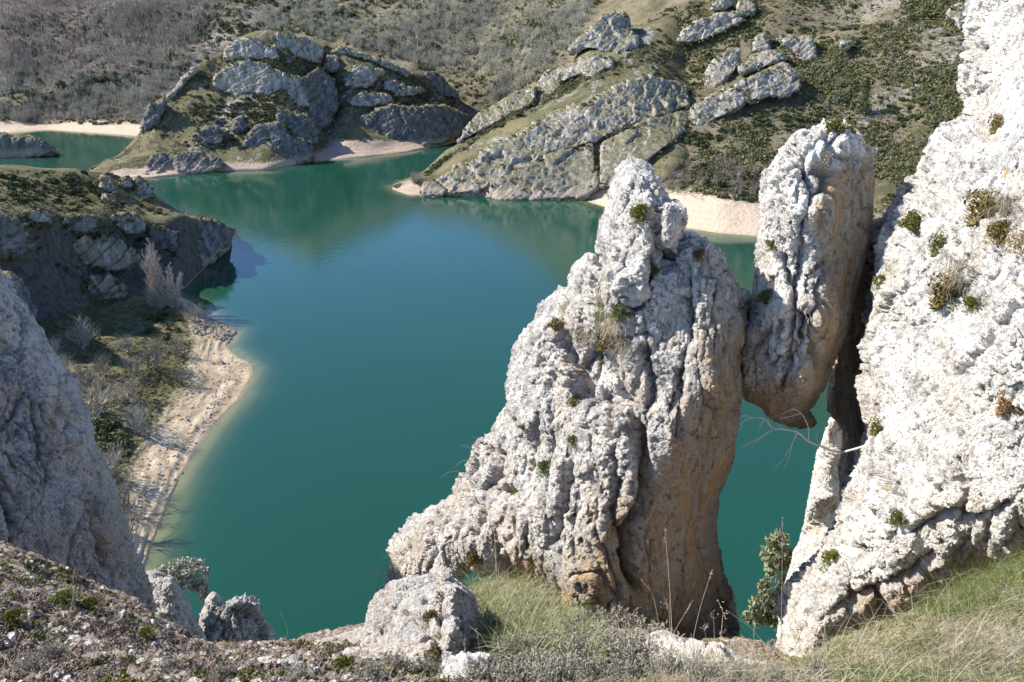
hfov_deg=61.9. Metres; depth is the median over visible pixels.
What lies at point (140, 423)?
bare bush
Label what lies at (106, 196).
limestone outcrop
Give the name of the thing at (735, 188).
bare shrub
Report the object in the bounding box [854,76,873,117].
conifer
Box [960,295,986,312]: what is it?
cushion plant
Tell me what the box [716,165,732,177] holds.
bare shrub
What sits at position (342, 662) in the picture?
cushion plant
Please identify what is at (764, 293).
cushion plant
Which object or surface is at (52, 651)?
heather clump
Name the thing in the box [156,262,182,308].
bare poplar
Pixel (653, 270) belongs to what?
cushion plant
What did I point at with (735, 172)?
bare shrub
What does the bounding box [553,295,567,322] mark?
grass tuft
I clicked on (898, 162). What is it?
scrub
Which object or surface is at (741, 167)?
bare shrub
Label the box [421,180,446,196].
limestone outcrop
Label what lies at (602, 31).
limestone outcrop
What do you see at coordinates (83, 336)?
bare bush
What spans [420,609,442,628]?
cushion plant
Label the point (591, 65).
limestone outcrop
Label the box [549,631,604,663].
heather clump
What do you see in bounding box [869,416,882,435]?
cushion plant
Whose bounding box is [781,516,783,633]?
dry stalk
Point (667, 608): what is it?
dry stalk
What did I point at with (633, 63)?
pale tufts
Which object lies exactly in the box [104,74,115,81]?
juniper shrub
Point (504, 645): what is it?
heather clump
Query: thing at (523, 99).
limestone outcrop
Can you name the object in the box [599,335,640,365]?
grass tuft
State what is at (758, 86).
limestone outcrop
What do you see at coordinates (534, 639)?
heather clump
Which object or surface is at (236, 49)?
limestone outcrop
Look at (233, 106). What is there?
juniper scrub
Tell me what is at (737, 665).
heather clump
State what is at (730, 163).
bare shrub
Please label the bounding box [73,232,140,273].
limestone outcrop
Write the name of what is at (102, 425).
green shrub
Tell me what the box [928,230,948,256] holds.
cushion plant
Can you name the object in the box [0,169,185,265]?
juniper scrub
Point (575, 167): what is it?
limestone slab
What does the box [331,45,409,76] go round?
limestone outcrop
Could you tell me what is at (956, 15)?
limestone outcrop
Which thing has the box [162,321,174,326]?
green shrub
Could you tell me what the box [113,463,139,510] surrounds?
bare bush
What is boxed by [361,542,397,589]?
grass tuft
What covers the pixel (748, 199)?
juniper shrub
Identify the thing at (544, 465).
cushion plant
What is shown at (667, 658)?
heather clump
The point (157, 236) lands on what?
limestone outcrop
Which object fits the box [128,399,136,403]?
beach boulder
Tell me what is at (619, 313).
cushion plant
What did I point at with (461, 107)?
limestone outcrop
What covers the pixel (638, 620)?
heather clump
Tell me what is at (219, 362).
beach boulder
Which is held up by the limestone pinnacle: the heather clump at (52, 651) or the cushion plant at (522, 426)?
the cushion plant at (522, 426)
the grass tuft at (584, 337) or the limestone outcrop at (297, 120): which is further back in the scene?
the limestone outcrop at (297, 120)
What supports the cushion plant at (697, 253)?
on the limestone pinnacle
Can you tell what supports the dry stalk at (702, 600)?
on the ground at (734, 643)
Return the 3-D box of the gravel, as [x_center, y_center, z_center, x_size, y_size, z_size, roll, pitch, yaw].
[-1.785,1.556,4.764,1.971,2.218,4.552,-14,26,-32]
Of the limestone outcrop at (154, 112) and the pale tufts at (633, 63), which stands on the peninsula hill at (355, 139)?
the limestone outcrop at (154, 112)
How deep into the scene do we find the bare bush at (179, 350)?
148.51 m
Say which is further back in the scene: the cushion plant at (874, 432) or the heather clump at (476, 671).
the cushion plant at (874, 432)
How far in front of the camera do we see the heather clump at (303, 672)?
3.10 m
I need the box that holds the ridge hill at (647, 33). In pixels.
[392,14,689,198]
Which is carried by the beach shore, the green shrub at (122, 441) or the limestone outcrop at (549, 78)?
the green shrub at (122, 441)
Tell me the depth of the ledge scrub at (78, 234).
281.36 m
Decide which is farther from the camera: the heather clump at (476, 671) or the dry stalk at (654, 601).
the dry stalk at (654, 601)
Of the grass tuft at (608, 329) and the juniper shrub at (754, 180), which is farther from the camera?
the juniper shrub at (754, 180)
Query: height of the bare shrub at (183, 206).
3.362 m
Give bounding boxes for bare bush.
[48,334,63,354]
[58,352,72,367]
[64,312,99,350]
[68,362,98,385]
[75,363,134,418]
[84,352,112,377]
[102,437,134,478]
[103,370,145,407]
[109,333,136,352]
[110,395,153,436]
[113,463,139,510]
[119,349,145,377]
[121,496,152,538]
[134,332,176,372]
[164,332,192,357]
[165,361,207,386]
[176,300,213,321]
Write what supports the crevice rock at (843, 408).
on the ground at (734, 643)
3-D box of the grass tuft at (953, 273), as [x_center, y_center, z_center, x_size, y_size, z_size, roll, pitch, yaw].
[3.038,-0.475,5.786,0.504,0.431,0.461,8,23,18]
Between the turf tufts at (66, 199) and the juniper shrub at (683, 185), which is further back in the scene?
the juniper shrub at (683, 185)
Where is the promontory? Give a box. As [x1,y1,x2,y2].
[0,164,235,322]
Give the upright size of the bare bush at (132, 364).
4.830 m
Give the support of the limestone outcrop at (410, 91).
on the peninsula hill at (355, 139)
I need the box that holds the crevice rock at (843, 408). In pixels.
[826,218,881,497]
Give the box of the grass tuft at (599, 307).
[580,292,612,324]
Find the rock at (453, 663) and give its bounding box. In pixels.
[437,651,498,677]
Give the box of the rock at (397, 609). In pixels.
[359,567,481,664]
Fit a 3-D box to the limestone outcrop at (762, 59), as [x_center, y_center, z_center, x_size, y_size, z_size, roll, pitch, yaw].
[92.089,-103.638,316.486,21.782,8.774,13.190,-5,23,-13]
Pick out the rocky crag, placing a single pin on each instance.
(23, 293)
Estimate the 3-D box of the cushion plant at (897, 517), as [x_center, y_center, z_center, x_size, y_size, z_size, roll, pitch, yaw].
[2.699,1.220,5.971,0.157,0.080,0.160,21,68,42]
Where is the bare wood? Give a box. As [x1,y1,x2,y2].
[0,0,231,82]
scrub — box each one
[0,0,596,124]
[0,0,964,303]
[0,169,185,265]
[32,0,354,83]
[188,45,454,136]
[626,28,687,75]
[635,0,964,217]
[649,0,965,139]
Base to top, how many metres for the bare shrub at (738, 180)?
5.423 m
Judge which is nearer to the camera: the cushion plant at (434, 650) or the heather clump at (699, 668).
the heather clump at (699, 668)
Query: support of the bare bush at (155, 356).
on the flat grass at (98, 337)
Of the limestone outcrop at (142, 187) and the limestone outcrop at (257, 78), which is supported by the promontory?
the limestone outcrop at (142, 187)
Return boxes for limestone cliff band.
[420,73,689,195]
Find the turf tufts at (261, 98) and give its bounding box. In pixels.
[160,42,455,149]
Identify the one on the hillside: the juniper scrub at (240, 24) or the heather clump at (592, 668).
the juniper scrub at (240, 24)
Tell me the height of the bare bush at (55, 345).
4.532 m
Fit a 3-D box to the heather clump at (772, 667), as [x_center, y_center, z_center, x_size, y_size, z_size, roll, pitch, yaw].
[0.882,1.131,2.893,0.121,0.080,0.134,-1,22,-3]
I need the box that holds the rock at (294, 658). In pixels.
[257,654,307,666]
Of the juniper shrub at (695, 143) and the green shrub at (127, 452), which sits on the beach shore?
the green shrub at (127, 452)
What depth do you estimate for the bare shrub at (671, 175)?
257.82 m
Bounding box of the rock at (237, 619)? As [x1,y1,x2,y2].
[199,591,276,642]
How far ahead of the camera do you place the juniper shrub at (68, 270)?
166.24 m
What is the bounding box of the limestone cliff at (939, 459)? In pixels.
[774,0,1023,657]
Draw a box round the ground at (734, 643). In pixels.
[0,541,1023,681]
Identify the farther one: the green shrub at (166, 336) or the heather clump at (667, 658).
the green shrub at (166, 336)
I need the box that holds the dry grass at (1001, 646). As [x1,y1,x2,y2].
[0,539,1023,681]
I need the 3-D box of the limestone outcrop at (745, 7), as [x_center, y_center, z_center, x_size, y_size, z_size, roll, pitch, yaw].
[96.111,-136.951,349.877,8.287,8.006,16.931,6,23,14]
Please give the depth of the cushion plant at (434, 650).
4.23 m
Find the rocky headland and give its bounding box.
[0,131,59,157]
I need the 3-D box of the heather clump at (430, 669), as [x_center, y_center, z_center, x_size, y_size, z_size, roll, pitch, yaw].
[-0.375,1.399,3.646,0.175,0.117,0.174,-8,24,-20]
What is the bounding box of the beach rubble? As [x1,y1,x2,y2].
[187,303,236,342]
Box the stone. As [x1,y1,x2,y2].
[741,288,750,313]
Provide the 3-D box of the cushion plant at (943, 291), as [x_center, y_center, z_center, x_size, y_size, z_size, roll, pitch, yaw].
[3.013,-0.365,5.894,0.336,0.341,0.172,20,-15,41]
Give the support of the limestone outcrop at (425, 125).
on the peninsula hill at (355, 139)
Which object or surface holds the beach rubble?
on the beach shore
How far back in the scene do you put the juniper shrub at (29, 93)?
439.55 m
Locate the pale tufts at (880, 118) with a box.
[675,0,964,208]
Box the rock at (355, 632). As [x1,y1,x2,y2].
[312,626,379,660]
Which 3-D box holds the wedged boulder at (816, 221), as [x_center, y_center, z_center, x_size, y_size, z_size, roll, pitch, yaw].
[2.543,-0.418,7.610,1.021,3.030,1.738,10,24,23]
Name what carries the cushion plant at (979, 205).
on the limestone cliff at (939, 459)
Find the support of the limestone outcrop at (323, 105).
on the peninsula hill at (355, 139)
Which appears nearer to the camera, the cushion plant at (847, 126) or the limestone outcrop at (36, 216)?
the cushion plant at (847, 126)
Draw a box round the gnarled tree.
[151,556,210,606]
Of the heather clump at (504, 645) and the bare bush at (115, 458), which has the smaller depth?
the heather clump at (504, 645)
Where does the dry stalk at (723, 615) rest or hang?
on the rock at (667, 638)
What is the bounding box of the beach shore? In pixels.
[37,296,252,566]
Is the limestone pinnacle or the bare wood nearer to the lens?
the limestone pinnacle
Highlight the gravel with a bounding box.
[0,558,497,681]
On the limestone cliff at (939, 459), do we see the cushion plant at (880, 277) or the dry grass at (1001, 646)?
the cushion plant at (880, 277)
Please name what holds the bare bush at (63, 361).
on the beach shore
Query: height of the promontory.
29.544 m
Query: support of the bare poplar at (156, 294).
on the beach shore
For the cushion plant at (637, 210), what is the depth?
6.76 m
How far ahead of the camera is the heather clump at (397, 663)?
3.61 m
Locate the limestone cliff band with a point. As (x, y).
(593, 122)
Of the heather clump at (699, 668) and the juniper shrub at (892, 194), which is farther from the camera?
the juniper shrub at (892, 194)
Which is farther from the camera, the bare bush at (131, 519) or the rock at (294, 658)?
the bare bush at (131, 519)
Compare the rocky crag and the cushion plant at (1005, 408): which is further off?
the rocky crag
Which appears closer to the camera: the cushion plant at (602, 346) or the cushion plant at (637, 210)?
the cushion plant at (637, 210)
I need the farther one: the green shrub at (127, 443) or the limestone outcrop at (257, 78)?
the limestone outcrop at (257, 78)
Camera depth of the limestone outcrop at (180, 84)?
347.29 m
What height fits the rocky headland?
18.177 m
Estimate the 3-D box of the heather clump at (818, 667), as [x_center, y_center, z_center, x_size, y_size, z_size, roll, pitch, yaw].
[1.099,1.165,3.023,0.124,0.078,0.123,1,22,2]
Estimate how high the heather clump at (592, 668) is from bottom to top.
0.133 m
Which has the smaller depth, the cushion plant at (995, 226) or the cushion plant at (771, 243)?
the cushion plant at (995, 226)
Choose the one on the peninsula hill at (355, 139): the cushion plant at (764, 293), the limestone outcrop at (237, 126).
the limestone outcrop at (237, 126)
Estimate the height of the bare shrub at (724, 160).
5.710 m
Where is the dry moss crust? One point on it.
(272, 664)
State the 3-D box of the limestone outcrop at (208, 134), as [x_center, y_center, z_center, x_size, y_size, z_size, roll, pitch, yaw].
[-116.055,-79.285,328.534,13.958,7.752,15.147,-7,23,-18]
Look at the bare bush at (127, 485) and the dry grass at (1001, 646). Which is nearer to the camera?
the dry grass at (1001, 646)
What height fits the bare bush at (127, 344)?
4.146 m
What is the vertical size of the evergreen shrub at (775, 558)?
2.273 m
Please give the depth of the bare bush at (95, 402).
124.08 m
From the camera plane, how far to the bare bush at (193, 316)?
163.87 m
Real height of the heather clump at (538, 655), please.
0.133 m
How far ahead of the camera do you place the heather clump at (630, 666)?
3.21 m
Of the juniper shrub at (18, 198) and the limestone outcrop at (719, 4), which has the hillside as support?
the limestone outcrop at (719, 4)
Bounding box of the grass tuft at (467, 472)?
[443,445,478,481]
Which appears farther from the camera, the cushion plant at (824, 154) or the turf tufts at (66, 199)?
the turf tufts at (66, 199)
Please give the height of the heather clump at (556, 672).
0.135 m
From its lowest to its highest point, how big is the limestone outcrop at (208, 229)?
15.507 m
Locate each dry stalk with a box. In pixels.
[482,521,502,594]
[641,580,659,629]
[660,597,670,632]
[665,529,671,629]
[693,569,712,637]
[717,600,727,639]
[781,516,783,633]
[890,610,947,654]
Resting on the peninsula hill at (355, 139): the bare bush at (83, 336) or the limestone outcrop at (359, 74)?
the limestone outcrop at (359, 74)
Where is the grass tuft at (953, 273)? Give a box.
[929,249,991,301]
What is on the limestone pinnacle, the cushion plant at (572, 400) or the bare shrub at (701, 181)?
the cushion plant at (572, 400)
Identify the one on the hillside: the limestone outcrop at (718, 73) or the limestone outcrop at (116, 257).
the limestone outcrop at (718, 73)
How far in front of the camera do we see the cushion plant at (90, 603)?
4.46 m
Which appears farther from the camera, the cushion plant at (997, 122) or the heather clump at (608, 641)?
the cushion plant at (997, 122)
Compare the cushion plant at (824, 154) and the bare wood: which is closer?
the cushion plant at (824, 154)
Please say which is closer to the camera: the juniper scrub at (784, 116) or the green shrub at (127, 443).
the green shrub at (127, 443)
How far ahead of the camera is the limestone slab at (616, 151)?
277.35 m
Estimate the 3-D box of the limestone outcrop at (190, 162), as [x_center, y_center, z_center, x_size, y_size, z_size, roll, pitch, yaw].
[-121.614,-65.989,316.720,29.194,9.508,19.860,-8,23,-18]
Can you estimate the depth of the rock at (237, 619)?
14.00 m
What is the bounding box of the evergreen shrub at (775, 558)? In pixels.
[740,528,793,630]
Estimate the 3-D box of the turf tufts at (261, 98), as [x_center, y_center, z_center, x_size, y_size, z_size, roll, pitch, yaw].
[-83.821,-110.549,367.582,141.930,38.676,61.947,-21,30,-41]
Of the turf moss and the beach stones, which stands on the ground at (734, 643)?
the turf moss
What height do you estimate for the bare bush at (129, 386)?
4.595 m
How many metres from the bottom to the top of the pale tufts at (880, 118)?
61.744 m
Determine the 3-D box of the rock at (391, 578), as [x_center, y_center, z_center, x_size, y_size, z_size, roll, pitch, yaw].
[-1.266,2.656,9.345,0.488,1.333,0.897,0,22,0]
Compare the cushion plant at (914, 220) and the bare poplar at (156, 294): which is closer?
the cushion plant at (914, 220)
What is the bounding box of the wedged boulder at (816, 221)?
[740,118,877,428]
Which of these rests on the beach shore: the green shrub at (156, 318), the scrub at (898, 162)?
the green shrub at (156, 318)
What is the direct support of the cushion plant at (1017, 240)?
on the limestone cliff at (939, 459)
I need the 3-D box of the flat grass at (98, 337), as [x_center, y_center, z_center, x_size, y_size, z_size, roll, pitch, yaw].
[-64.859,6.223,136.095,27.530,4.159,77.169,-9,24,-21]
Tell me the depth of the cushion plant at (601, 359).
7.32 m
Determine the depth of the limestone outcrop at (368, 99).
369.81 m
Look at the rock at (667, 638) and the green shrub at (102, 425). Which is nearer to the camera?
the rock at (667, 638)
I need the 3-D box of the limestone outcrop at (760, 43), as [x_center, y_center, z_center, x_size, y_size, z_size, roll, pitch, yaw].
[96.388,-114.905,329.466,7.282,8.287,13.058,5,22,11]
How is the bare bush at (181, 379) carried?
on the beach shore
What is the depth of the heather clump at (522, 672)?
3.00 m
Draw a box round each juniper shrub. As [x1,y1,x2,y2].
[12,192,24,197]
[13,196,26,201]
[26,89,37,96]
[55,80,65,86]
[65,267,72,272]
[75,87,83,94]
[79,84,90,89]
[95,78,104,83]
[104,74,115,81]
[677,182,686,187]
[693,140,703,144]
[742,196,751,201]
[750,176,759,183]
[886,192,895,196]
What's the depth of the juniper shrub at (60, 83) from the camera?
440.67 m
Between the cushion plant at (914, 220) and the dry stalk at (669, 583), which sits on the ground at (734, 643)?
the dry stalk at (669, 583)
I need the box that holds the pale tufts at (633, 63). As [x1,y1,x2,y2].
[420,45,669,175]
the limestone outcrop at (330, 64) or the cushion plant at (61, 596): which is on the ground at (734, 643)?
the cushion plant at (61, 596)
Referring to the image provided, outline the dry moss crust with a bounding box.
[0,543,495,681]
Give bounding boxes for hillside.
[0,0,965,235]
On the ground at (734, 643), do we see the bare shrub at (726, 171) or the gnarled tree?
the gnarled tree
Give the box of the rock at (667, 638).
[643,630,768,665]
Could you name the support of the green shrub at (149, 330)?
on the beach shore
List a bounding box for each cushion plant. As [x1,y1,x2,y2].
[0,606,32,633]
[48,587,82,610]
[76,594,107,617]
[135,625,158,645]
[329,654,360,673]
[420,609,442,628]
[423,642,446,664]
[464,550,483,566]
[517,422,525,430]
[536,460,550,474]
[546,316,565,331]
[566,434,577,447]
[567,395,581,405]
[594,328,617,350]
[598,348,606,363]
[610,302,632,320]
[629,203,653,225]
[649,262,660,274]
[692,249,708,262]
[754,289,773,304]
[765,238,778,250]
[815,150,832,164]
[817,549,848,572]
[823,114,845,134]
[844,122,856,133]
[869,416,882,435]
[871,274,885,288]
[888,507,907,525]
[896,208,921,234]
[927,272,965,310]
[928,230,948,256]
[959,188,998,227]
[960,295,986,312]
[984,220,1017,246]
[988,113,1004,134]
[994,389,1021,415]
[1002,228,1023,257]
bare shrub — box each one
[175,205,191,214]
[661,163,674,180]
[668,170,679,185]
[693,174,704,186]
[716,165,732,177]
[718,156,730,169]
[723,156,738,170]
[728,165,742,182]
[728,185,739,199]
[734,171,747,185]
[737,159,745,175]
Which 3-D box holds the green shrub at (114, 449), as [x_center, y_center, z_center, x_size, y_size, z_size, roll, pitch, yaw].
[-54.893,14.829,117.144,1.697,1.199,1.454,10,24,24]
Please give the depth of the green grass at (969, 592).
4.08 m
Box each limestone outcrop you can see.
[0,214,38,260]
[24,209,55,223]
[61,213,108,235]
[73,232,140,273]
[83,273,128,300]
[99,173,118,193]
[101,193,115,202]
[110,211,146,235]
[119,176,132,187]
[133,175,153,197]
[141,99,166,130]
[142,150,225,174]
[146,222,176,251]
[166,66,198,98]
[192,125,229,145]
[195,217,232,266]
[212,59,309,107]
[223,37,279,61]
[225,115,250,133]
[243,121,315,163]
[271,32,323,63]
[276,109,321,144]
[301,68,337,128]
[323,54,339,72]
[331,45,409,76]
[343,64,384,88]
[346,91,392,106]
[356,103,466,146]
[382,78,404,90]
[393,86,424,96]
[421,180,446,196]
[424,71,460,98]
[451,98,465,111]
[457,86,537,143]
[537,69,555,86]
[551,53,614,81]
[568,11,638,55]
[676,11,744,43]
[689,87,749,124]
[703,47,741,86]
[710,0,735,10]
[734,62,802,104]
[735,0,756,16]
[738,49,787,74]
[752,32,771,52]
[776,34,818,60]
[839,39,853,50]
[946,2,964,28]
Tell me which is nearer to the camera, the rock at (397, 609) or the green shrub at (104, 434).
the rock at (397, 609)
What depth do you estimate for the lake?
147.15 m
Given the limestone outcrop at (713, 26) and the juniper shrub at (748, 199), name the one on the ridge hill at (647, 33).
the limestone outcrop at (713, 26)
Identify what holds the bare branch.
attached to the limestone cliff at (939, 459)
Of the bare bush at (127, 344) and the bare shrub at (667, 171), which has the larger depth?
the bare shrub at (667, 171)
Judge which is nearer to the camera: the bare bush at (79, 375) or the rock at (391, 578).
the rock at (391, 578)
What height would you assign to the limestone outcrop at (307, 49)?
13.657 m
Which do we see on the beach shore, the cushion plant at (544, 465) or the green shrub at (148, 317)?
the green shrub at (148, 317)
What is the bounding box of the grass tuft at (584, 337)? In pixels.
[561,322,598,348]
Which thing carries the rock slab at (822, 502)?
on the ground at (734, 643)
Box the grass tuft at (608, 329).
[588,303,646,348]
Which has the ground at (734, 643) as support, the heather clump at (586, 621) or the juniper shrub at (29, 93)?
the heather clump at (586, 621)
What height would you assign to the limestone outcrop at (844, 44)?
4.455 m
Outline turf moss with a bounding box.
[0,542,451,681]
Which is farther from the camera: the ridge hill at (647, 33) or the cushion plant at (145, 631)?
the ridge hill at (647, 33)
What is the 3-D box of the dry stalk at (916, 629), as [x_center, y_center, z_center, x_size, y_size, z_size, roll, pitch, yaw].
[1.584,1.135,3.291,0.295,0.252,0.010,0,22,0]
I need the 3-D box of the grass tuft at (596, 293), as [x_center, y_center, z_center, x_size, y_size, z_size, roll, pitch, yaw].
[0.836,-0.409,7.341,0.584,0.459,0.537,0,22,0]
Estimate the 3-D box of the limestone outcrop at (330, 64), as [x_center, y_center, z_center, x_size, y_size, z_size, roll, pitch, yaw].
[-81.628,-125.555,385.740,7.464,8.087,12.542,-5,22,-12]
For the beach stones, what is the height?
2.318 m
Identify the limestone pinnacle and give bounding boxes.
[386,156,751,637]
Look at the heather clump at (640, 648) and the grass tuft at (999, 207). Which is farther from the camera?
the grass tuft at (999, 207)
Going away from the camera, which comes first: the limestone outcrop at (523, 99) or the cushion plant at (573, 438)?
the cushion plant at (573, 438)
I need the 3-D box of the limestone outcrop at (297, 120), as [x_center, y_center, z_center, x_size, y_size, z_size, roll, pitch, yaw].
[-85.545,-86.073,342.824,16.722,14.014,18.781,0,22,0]
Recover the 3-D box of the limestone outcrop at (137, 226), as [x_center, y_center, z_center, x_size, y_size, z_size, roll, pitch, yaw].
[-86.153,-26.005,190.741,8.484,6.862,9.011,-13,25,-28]
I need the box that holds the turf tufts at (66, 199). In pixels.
[0,170,174,215]
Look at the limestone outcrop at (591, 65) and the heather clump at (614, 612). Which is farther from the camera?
the limestone outcrop at (591, 65)
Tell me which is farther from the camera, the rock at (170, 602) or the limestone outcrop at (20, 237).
the limestone outcrop at (20, 237)
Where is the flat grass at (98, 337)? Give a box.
[39,304,189,483]
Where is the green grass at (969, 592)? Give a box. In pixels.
[459,535,1023,681]
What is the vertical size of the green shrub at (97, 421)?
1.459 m
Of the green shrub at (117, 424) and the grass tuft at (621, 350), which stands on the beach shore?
the green shrub at (117, 424)
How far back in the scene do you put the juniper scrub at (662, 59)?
334.85 m
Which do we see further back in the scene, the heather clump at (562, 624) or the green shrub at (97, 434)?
the green shrub at (97, 434)
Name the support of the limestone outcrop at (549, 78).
on the ridge hill at (647, 33)
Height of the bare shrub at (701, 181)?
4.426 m
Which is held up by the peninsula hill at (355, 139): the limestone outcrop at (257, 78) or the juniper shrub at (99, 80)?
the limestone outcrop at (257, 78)
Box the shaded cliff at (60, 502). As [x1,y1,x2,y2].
[0,268,155,612]
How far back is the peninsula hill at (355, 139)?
345.09 m
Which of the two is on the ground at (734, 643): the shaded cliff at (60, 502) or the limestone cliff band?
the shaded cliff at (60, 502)
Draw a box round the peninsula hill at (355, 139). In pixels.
[89,29,461,177]
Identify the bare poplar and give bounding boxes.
[139,238,167,309]
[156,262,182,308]
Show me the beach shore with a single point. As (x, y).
(203, 348)
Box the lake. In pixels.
[0,130,830,644]
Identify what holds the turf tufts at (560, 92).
on the ridge hill at (647, 33)
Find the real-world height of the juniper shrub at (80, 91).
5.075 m
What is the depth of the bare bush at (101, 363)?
136.87 m
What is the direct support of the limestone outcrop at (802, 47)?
on the hillside
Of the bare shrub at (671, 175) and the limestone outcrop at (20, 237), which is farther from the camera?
the bare shrub at (671, 175)
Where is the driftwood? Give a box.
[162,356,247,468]
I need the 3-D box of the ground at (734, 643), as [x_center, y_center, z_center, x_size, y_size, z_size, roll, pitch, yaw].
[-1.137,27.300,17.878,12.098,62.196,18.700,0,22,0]
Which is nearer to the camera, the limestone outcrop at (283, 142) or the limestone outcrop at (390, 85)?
the limestone outcrop at (283, 142)
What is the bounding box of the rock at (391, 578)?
[378,560,396,590]
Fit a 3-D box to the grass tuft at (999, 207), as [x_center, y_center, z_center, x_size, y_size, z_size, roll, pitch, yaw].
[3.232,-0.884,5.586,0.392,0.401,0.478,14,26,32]
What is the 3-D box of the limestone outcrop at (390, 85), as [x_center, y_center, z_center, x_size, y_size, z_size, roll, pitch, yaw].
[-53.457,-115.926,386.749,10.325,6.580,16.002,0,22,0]
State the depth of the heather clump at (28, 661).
3.07 m
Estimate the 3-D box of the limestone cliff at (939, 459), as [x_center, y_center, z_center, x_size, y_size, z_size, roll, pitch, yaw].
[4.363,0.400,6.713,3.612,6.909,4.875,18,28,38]
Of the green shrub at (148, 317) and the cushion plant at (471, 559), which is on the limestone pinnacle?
the cushion plant at (471, 559)
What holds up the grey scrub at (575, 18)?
on the hillside
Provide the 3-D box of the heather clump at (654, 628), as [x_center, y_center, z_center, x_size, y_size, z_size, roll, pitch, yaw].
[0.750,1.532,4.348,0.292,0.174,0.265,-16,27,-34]
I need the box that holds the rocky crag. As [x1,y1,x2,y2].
[2,270,36,317]
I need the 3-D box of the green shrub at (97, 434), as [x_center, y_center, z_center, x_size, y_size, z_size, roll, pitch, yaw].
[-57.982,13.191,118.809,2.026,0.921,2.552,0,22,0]
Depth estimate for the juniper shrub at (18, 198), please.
164.10 m
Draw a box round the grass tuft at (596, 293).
[576,279,602,316]
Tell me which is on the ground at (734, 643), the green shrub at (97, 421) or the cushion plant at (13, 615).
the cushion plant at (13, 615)
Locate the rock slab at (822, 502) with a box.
[777,417,842,630]
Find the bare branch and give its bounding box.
[729,409,861,467]
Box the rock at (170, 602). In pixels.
[146,569,206,640]
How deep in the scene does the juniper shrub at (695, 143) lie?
277.45 m
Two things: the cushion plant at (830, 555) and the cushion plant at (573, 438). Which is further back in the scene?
the cushion plant at (573, 438)
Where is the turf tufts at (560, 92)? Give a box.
[423,44,686,175]
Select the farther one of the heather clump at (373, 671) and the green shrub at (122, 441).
the green shrub at (122, 441)
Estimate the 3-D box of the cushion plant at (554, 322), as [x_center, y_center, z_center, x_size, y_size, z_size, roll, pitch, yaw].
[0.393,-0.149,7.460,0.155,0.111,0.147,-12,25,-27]
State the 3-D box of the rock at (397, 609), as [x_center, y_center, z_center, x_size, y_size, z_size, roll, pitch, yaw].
[-0.500,1.828,4.926,0.845,1.190,1.282,0,22,0]
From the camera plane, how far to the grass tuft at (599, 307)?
7.20 m
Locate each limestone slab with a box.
[485,143,599,199]
[599,110,690,188]
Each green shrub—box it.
[92,418,105,425]
[94,431,103,439]
[95,424,108,431]
[99,421,113,432]
[99,432,111,438]
[106,421,122,430]
[106,434,119,441]
[106,444,116,453]
[113,439,126,447]
[116,439,130,448]
[116,447,131,455]
[144,314,154,319]
[145,326,155,333]
[151,315,163,320]
[156,335,167,339]
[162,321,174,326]
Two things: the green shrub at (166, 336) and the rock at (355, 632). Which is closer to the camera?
the rock at (355, 632)
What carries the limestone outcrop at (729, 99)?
on the hillside
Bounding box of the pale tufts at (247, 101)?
[163,37,450,149]
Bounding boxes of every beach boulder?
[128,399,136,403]
[215,359,223,364]
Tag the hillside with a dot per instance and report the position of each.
(710, 213)
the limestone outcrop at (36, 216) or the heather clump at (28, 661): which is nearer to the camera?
the heather clump at (28, 661)
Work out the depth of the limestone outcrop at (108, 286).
169.81 m
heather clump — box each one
[11,651,48,673]
[31,638,70,662]
[157,653,184,674]
[208,660,239,681]
[285,661,314,681]
[354,659,389,681]
[378,651,416,671]
[407,652,443,676]
[455,655,500,681]
[488,651,548,681]
[490,632,534,668]
[508,625,557,655]
[517,643,564,678]
[532,617,583,641]
[535,651,586,681]
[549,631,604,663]
[558,650,612,681]
[559,609,618,640]
[587,626,638,665]
[589,602,644,630]
[603,645,655,681]
[606,629,664,672]
[620,604,675,632]
[633,621,687,644]
[647,646,688,673]
[682,654,719,681]
[715,661,753,681]
[757,660,789,681]
[805,657,837,681]
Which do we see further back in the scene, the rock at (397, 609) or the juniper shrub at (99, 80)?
the juniper shrub at (99, 80)
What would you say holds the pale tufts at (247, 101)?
on the peninsula hill at (355, 139)
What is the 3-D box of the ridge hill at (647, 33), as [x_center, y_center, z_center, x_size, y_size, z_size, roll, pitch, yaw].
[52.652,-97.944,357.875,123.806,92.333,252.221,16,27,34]
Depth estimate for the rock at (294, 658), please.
3.39 m
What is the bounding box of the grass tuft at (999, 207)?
[972,178,1023,229]
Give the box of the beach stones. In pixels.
[131,348,241,514]
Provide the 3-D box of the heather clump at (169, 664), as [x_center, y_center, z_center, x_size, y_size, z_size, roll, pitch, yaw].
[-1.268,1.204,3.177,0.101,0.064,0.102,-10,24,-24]
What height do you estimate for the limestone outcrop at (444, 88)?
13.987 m
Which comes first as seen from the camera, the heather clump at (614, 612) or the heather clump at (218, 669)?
the heather clump at (218, 669)
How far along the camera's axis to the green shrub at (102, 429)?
120.49 m
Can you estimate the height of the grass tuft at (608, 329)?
0.399 m
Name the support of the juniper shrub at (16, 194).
on the promontory
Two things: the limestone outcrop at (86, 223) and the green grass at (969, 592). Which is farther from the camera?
the limestone outcrop at (86, 223)
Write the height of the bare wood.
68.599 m
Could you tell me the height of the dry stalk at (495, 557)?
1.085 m
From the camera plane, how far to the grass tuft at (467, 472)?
8.14 m

